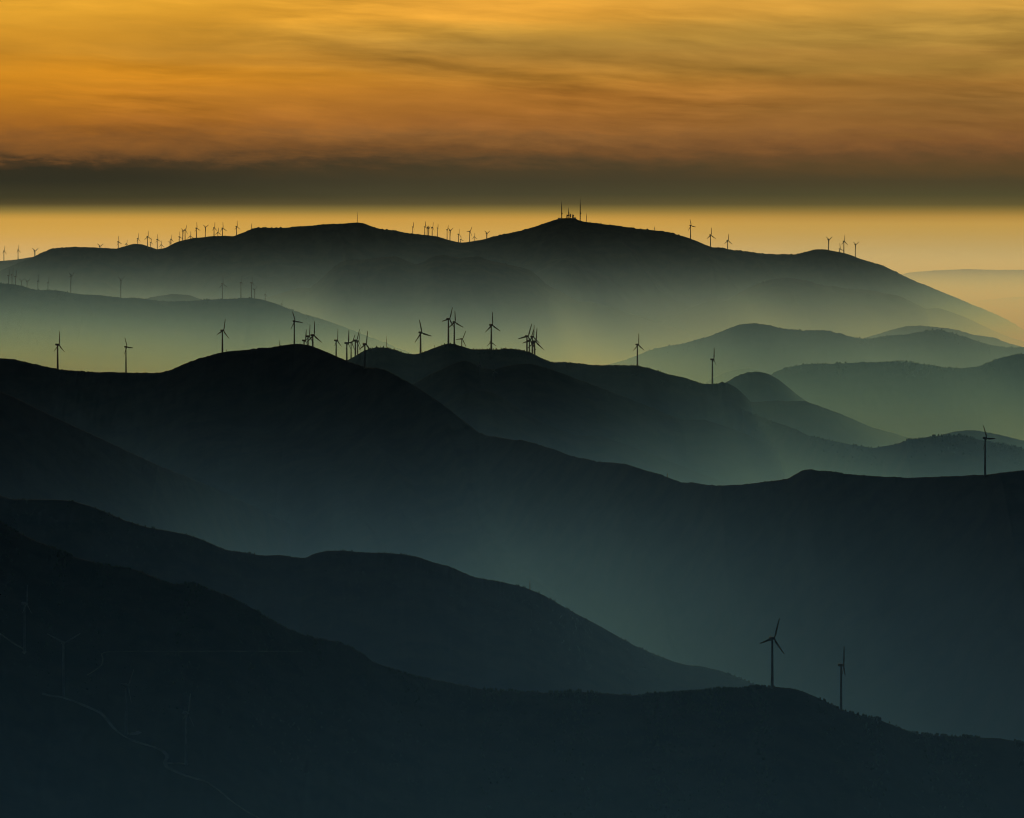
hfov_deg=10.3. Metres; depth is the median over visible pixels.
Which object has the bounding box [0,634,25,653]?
path
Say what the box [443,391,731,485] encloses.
hill
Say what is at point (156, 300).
woodland
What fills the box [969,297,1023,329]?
hill
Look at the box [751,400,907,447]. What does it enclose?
hill
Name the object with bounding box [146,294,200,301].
hill
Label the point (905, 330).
hill
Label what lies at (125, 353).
wind turbine
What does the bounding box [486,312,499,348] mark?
wind turbine
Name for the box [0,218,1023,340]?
hill
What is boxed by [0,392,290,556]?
hill
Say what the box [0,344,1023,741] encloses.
hill
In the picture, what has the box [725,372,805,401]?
hill
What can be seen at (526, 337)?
wind turbine
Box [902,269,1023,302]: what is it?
hill
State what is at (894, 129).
sky
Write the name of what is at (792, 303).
fog
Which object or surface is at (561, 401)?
hill
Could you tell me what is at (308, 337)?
wind turbine
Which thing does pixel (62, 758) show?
hill
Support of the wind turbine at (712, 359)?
on the hill at (722, 403)
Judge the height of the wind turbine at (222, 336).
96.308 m
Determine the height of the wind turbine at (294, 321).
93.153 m
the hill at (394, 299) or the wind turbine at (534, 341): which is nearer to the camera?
the wind turbine at (534, 341)
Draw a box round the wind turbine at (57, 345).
[54,331,63,368]
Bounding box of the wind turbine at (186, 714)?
[182,694,193,765]
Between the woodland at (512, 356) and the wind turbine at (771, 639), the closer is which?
the wind turbine at (771, 639)
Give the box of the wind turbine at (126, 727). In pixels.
[121,670,133,734]
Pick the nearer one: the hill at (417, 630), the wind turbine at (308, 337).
the hill at (417, 630)
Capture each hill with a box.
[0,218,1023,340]
[0,257,31,270]
[0,283,411,372]
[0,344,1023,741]
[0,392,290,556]
[0,495,754,695]
[0,522,1023,817]
[117,244,154,248]
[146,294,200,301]
[262,255,699,364]
[347,344,752,433]
[412,361,783,484]
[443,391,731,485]
[608,323,1023,382]
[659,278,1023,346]
[702,368,763,383]
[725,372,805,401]
[742,410,1023,478]
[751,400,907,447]
[771,354,1023,439]
[863,325,1020,347]
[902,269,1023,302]
[947,430,1023,448]
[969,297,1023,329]
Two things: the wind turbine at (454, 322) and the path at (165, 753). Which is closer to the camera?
the path at (165, 753)
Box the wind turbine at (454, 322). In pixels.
[448,315,462,343]
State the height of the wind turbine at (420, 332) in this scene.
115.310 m
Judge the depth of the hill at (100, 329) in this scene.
23696.06 m
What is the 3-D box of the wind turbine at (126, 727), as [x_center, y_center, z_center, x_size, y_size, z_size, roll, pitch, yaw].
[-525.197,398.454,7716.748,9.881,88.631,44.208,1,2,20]
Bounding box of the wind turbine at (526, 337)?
[518,324,534,351]
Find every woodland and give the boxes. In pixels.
[1,282,332,328]
[3,496,755,693]
[363,343,700,387]
[622,323,1022,364]
[741,408,1022,465]
[781,353,1022,383]
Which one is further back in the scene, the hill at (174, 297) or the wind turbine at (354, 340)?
the hill at (174, 297)
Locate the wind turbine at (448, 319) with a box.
[442,307,453,343]
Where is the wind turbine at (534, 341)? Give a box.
[528,330,543,354]
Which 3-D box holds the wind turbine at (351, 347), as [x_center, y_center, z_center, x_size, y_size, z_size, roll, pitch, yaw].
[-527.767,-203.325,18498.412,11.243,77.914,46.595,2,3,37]
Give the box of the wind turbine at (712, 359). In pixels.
[710,351,715,383]
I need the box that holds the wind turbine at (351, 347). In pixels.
[347,335,354,357]
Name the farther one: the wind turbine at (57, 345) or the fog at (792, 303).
the fog at (792, 303)
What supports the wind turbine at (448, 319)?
on the hill at (722, 403)
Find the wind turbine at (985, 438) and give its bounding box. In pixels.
[982,425,994,475]
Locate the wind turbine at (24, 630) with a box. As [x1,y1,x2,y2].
[21,585,30,650]
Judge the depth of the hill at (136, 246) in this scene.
32754.55 m
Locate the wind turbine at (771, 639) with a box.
[760,618,783,688]
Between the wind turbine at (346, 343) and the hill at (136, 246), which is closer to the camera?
the wind turbine at (346, 343)
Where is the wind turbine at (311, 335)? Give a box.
[307,321,320,346]
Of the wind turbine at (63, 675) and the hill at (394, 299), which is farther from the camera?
the hill at (394, 299)
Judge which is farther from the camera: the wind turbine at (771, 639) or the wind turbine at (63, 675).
the wind turbine at (771, 639)
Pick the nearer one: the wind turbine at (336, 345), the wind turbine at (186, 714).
the wind turbine at (186, 714)
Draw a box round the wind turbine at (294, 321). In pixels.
[291,311,302,343]
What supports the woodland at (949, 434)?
on the hill at (897, 460)
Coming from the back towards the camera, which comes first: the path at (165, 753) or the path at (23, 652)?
the path at (23, 652)
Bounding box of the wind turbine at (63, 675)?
[48,633,80,696]
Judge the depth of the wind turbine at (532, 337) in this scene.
18542.21 m
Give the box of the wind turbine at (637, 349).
[633,335,643,365]
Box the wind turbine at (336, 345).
[334,333,341,355]
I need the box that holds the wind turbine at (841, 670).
[838,647,844,710]
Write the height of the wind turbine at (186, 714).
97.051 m
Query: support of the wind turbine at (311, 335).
on the hill at (906, 594)
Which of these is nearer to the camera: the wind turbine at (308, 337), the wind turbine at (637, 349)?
the wind turbine at (308, 337)
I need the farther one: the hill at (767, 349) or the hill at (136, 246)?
the hill at (136, 246)
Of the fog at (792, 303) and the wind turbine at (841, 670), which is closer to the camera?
the wind turbine at (841, 670)
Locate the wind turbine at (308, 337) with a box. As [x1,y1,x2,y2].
[306,329,313,344]
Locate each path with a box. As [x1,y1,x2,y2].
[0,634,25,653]
[42,693,258,817]
[87,651,302,675]
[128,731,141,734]
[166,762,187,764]
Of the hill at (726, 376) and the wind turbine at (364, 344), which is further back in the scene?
the hill at (726, 376)
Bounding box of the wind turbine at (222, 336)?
[217,322,228,352]
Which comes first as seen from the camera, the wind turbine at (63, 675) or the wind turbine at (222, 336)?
the wind turbine at (63, 675)
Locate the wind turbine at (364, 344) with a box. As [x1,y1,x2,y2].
[359,331,371,368]
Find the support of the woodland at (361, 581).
on the hill at (417, 630)
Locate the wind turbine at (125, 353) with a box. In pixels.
[124,339,132,372]
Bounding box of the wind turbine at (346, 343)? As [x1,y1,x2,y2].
[344,332,350,359]
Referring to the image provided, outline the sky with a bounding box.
[0,0,1023,273]
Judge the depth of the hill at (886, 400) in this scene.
20230.96 m
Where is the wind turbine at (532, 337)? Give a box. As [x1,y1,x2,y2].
[527,332,538,352]
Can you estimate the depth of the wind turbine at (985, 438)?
11361.77 m
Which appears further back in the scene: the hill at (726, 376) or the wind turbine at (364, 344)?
the hill at (726, 376)
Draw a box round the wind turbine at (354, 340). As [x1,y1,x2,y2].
[351,329,360,355]
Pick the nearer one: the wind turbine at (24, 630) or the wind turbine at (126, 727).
the wind turbine at (126, 727)
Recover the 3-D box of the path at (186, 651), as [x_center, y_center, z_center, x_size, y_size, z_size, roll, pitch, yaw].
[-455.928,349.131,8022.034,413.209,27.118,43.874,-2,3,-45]
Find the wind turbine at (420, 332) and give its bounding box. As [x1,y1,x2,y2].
[415,320,430,352]

